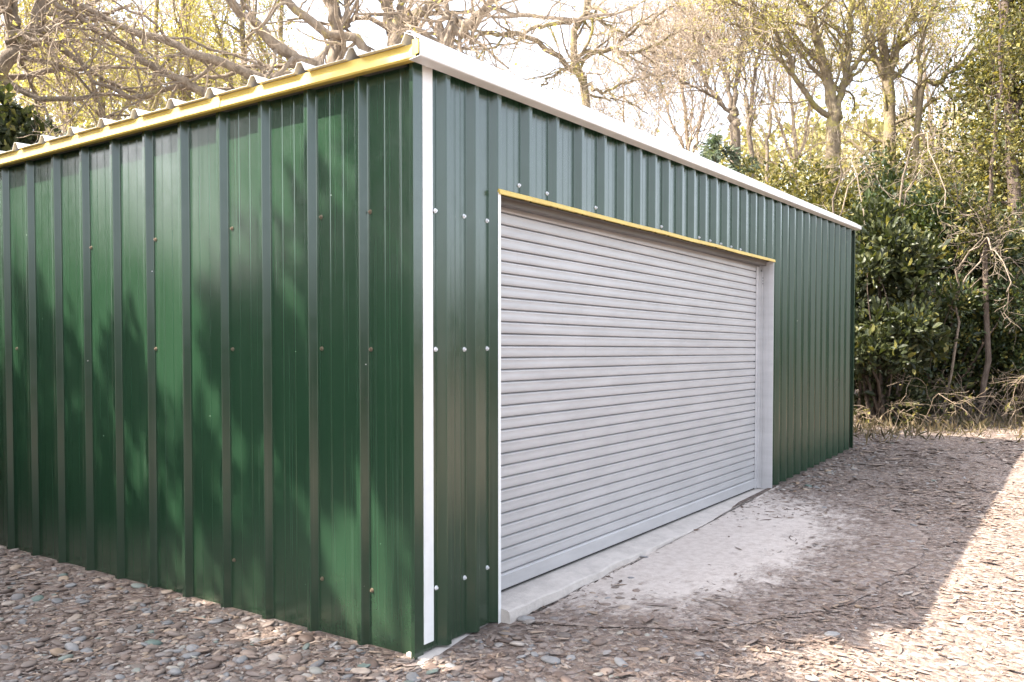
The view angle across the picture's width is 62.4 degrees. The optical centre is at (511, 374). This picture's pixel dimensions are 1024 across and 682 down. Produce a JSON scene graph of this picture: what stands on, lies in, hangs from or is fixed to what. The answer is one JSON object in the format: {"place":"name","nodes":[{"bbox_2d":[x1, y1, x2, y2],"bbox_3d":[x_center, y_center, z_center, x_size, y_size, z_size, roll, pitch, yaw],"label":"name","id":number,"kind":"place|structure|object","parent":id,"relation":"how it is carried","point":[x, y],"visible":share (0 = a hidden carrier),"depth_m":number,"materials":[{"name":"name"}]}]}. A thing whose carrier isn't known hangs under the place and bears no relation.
{"place":"outdoors","nodes":[
{"label":"outdoors","id":0,"kind":"place"},
{"bbox_2d":[0,0,1019,199],"label":"sky","id":1,"kind":"structure","parent":0,"point":[373,31],"materials":[{"name":"white"}]},
{"bbox_2d":[0,381,1023,681],"bbox_3d":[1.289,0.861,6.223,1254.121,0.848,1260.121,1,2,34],"label":"ground","id":2,"kind":"structure","parent":0,"point":[1002,473],"depth_m":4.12,"materials":[{"name":"gravel"}]},
{"bbox_2d":[0,81,67,151],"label":"holly bush","id":3,"kind":"object","parent":2,"relation":"on","point":[13,116],"visible":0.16,"depth_m":10.36,"materials":[{"name":"green plant"}]},
{"bbox_2d":[0,1,79,134],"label":"slim tree","id":4,"kind":"object","parent":2,"relation":"on","point":[33,79],"visible":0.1,"depth_m":19.85,"materials":[{"name":"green plant"}]},
{"bbox_2d":[0,0,118,131],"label":"slim tree","id":5,"kind":"object","parent":2,"relation":"on","point":[71,111],"visible":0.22,"depth_m":16.82,"materials":[{"name":"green plant"}]},
{"bbox_2d":[0,0,178,130],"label":"slim tree","id":6,"kind":"object","parent":2,"relation":"on","point":[107,58],"visible":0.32,"depth_m":15.37,"materials":[{"name":"yellow plant"}]},
{"bbox_2d":[0,0,191,143],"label":"leaning bare tree","id":7,"kind":"object","parent":2,"relation":"on","point":[10,56],"visible":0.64,"depth_m":10.98,"materials":[{"name":"brown plant"}]},
{"bbox_2d":[0,0,322,143],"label":"gnarled bare tree","id":8,"kind":"object","parent":2,"relation":"on","point":[291,55],"visible":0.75,"depth_m":10.89,"materials":[{"name":"brown plant"}]},
{"bbox_2d":[79,0,252,127],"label":"slim tree","id":9,"kind":"object","parent":2,"relation":"on","point":[156,9],"visible":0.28,"depth_m":18.96,"materials":[{"name":"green plant"}]},
{"bbox_2d":[111,0,249,118],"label":"slim tree","id":10,"kind":"object","parent":2,"relation":"on","point":[186,98],"visible":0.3,"depth_m":15.97,"materials":[{"name":"yellow plant"}]},
{"bbox_2d":[156,0,289,100],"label":"slim tree","id":11,"kind":"object","parent":2,"relation":"on","point":[241,30],"visible":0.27,"depth_m":17.20,"materials":[{"name":"yellow plant"}]},
{"bbox_2d":[191,0,326,86],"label":"slim tree","id":12,"kind":"object","parent":2,"relation":"on","point":[280,17],"visible":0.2,"depth_m":19.81,"materials":[{"name":"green plant"}]},
{"bbox_2d":[212,0,435,79],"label":"gnarled bare tree","id":13,"kind":"object","parent":2,"relation":"on","point":[336,47],"visible":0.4,"depth_m":12.05,"materials":[{"name":"brown plant"}]},
{"bbox_2d":[270,0,545,69],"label":"gnarled bare tree","id":14,"kind":"object","parent":2,"relation":"on","point":[386,22],"visible":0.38,"depth_m":12.59,"materials":[{"name":"brown plant"}]},
{"bbox_2d":[0,31,861,659],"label":"metal shed","id":15,"kind":"structure","parent":2,"relation":"on","point":[414,345],"depth_m":4.65,"materials":[{"name":"green paint"}]},
{"bbox_2d":[501,207,755,591],"bbox_3d":[1.027,0.044,5.997,0.028,2.108,4.197,1,2,34],"label":"roller door","id":16,"kind":"structure","parent":15,"relation":"in","point":[628,385],"depth_m":5.42,"materials":[{"name":"grey metal"}]},
{"bbox_2d":[345,0,635,112],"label":"gnarled bare tree","id":17,"kind":"object","parent":2,"relation":"on","point":[448,33],"visible":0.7,"depth_m":11.23,"materials":[{"name":"brown plant"}]},
{"bbox_2d":[0,1,1023,370],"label":"woodland","id":18,"kind":"object","parent":2,"relation":"on","point":[874,125],"visible":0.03,"depth_m":29.60,"materials":[{"name":"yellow plant"}]},
{"bbox_2d":[0,399,1023,681],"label":"fallen leaves","id":19,"kind":"object","parent":2,"relation":"on","point":[746,625],"visible":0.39,"depth_m":4.19,"materials":[{"name":"brown plant"}]},
{"bbox_2d":[381,0,785,143],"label":"spreading bare tree","id":20,"kind":"object","parent":2,"relation":"on","point":[585,85],"visible":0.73,"depth_m":12.71,"materials":[{"name":"beige plant"}]},
{"bbox_2d":[525,2,730,152],"bbox_3d":[3.308,-5.111,23.951,5.090,11.158,5.382,1,2,34],"label":"hazy bare tree","id":21,"kind":"object","parent":2,"relation":"on","point":[620,114],"visible":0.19,"depth_m":23.98,"materials":[{"name":"brown plant"}]},
{"bbox_2d":[565,0,800,172],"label":"fan shaped bare tree","id":22,"kind":"object","parent":2,"relation":"on","point":[732,110],"visible":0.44,"depth_m":19.87,"materials":[{"name":"brown plant"}]},
{"bbox_2d":[569,0,813,161],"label":"hazy bare tree","id":23,"kind":"object","parent":2,"relation":"on","point":[684,108],"visible":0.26,"depth_m":22.79,"materials":[{"name":"yellow plant"}]},
{"bbox_2d":[697,129,745,170],"bbox_3d":[4.326,-2.230,18.509,5.384,6.182,5.500,0,2,-17],"label":"conifer","id":24,"kind":"object","parent":2,"relation":"on","point":[712,151],"visible":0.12,"depth_m":18.22,"materials":[{"name":"green plant"}]},
{"bbox_2d":[526,486,929,631],"bbox_3d":[1.863,1.139,5.598,1.552,0.097,4.362,1,2,34],"label":"concrete apron","id":25,"kind":"object","parent":2,"relation":"on","point":[683,567],"visible":1,"depth_m":5.10,"materials":[{"name":"grey concrete"}]},
{"bbox_2d":[725,154,762,175],"bbox_3d":[5.157,-2.008,19.711,5.956,6.118,5.310,1,2,34],"label":"conifer","id":26,"kind":"object","parent":2,"relation":"on","point":[755,163],"visible":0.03,"depth_m":19.38,"materials":[{"name":"green plant"}]},
{"bbox_2d":[707,0,825,184],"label":"slim tree","id":27,"kind":"object","parent":2,"relation":"on","point":[749,119],"visible":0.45,"depth_m":21.12,"materials":[{"name":"grey plant"}]},
{"bbox_2d":[732,155,823,202],"bbox_3d":[5.485,-1.761,18.183,3.881,6.079,5.340,1,2,34],"label":"evergreen bush","id":28,"kind":"object","parent":2,"relation":"on","point":[774,177],"visible":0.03,"depth_m":17.86,"materials":[{"name":"green plant"}]},
{"bbox_2d":[687,0,877,195],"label":"hazy bare tree","id":29,"kind":"object","parent":2,"relation":"on","point":[793,115],"visible":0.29,"depth_m":23.98,"materials":[{"name":"yellow plant"}]},
{"bbox_2d":[647,0,963,214],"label":"mossy bare tree","id":30,"kind":"object","parent":2,"relation":"on","point":[833,115],"visible":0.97,"depth_m":16.33,"materials":[{"name":"yellow plant"}]},
{"bbox_2d":[782,155,882,393],"bbox_3d":[5.743,-1.650,15.507,3.267,4.915,3.099,-1,2,-19],"label":"evergreen bush","id":31,"kind":"object","parent":2,"relation":"on","point":[827,200],"visible":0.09,"depth_m":15.42,"materials":[{"name":"green plant"}]},
{"bbox_2d":[782,0,1023,192],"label":"mossy bare tree","id":32,"kind":"object","parent":2,"relation":"on","point":[889,113],"visible":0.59,"depth_m":17.48,"materials":[{"name":"yellow plant"}]},
{"bbox_2d":[847,196,961,425],"bbox_3d":[5.556,-0.930,12.945,2.191,3.584,2.280,-1,2,-40],"label":"laurel bush","id":33,"kind":"object","parent":2,"relation":"on","point":[899,336],"visible":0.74,"depth_m":12.40,"materials":[{"name":"green plant"}]},
{"bbox_2d":[823,0,991,178],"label":"hazy bare tree","id":34,"kind":"object","parent":2,"relation":"on","point":[928,86],"visible":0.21,"depth_m":23.95,"materials":[{"name":"yellow plant"}]},
{"bbox_2d":[854,390,985,430],"bbox_3d":[5.840,0.704,12.449,2.166,1.128,1.488,1,2,34],"label":"bramble thicket","id":35,"kind":"object","parent":2,"relation":"on","point":[909,403],"visible":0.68,"depth_m":12.18,"materials":[{"name":"brown plant"}]},
{"bbox_2d":[873,101,986,302],"bbox_3d":[6.593,-1.629,12.982,2.261,4.960,2.269,0,2,-1],"label":"dead bough","id":36,"kind":"object","parent":2,"relation":"on","point":[908,156],"visible":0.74,"depth_m":13.18,"materials":[{"name":"brown plant"}]},
{"bbox_2d":[840,137,1022,402],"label":"evergreen bush","id":37,"kind":"object","parent":2,"relation":"on","point":[898,156],"visible":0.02,"depth_m":17.11,"materials":[{"name":"green plant"}]},
{"bbox_2d":[845,144,1020,416],"bbox_3d":[6.937,-1.660,14.915,4.218,4.828,3.769,1,2,34],"label":"laurel bush","id":38,"kind":"object","parent":2,"relation":"on","point":[892,189],"visible":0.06,"depth_m":14.26,"materials":[{"name":"green plant"}]},
{"bbox_2d":[797,124,911,225],"bbox_3d":[5.838,-1.578,14.209,3.100,4.788,1.749,-1,2,-37],"label":"dead bough","id":39,"kind":"object","parent":38,"relation":"hanging from","point":[841,168],"visible":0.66,"depth_m":13.87,"materials":[{"name":"brown plant"}]},
{"bbox_2d":[853,407,1023,445],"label":"grass","id":40,"kind":"structure","parent":2,"relation":"on","point":[986,422],"depth_m":12.03,"materials":[{"name":"beige plant"}]},
{"bbox_2d":[871,176,1023,414],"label":"evergreen bush","id":41,"kind":"object","parent":2,"relation":"on","point":[948,294],"visible":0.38,"depth_m":13.55,"materials":[{"name":"green plant"}]},
{"bbox_2d":[876,77,1023,397],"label":"evergreen bush","id":42,"kind":"object","parent":2,"relation":"on","point":[949,138],"visible":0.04,"depth_m":18.16,"materials":[{"name":"green plant"}]},
{"bbox_2d":[876,371,1023,430],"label":"bramble thicket","id":43,"kind":"object","parent":2,"relation":"on","point":[959,390],"visible":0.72,"depth_m":12.60,"materials":[{"name":"brown plant"}]},
{"bbox_2d":[905,0,1023,420],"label":"thin dark trunk tree","id":44,"kind":"object","parent":2,"relation":"on","point":[1001,33],"visible":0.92,"depth_m":13.08,"materials":[{"name":"green plant"}]},
{"bbox_2d":[912,363,1023,426],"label":"bramble thicket","id":45,"kind":"object","parent":2,"relation":"on","point":[1009,403],"visible":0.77,"depth_m":12.88,"materials":[{"name":"brown plant"}]},
{"bbox_2d":[926,0,1023,407],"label":"ivy clad tree","id":46,"kind":"object","parent":2,"relation":"on","point":[1013,177],"visible":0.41,"depth_m":15.63,"materials":[{"name":"green plant"}]},
{"bbox_2d":[927,191,1023,420],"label":"dead bough","id":47,"kind":"object","parent":2,"relation":"on","point":[957,316],"visible":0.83,"depth_m":12.83,"materials":[{"name":"brown plant"}]},
{"bbox_2d":[936,198,1023,414],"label":"evergreen bush","id":48,"kind":"object","parent":2,"relation":"on","point":[1018,350],"visible":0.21,"depth_m":13.89,"materials":[{"name":"green plant"}]},
{"bbox_2d":[998,381,1023,413],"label":"bramble thicket","id":49,"kind":"object","parent":2,"relation":"on","point":[1016,398],"visible":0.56,"depth_m":12.90,"materials":[{"name":"brown plant"}]}
]}

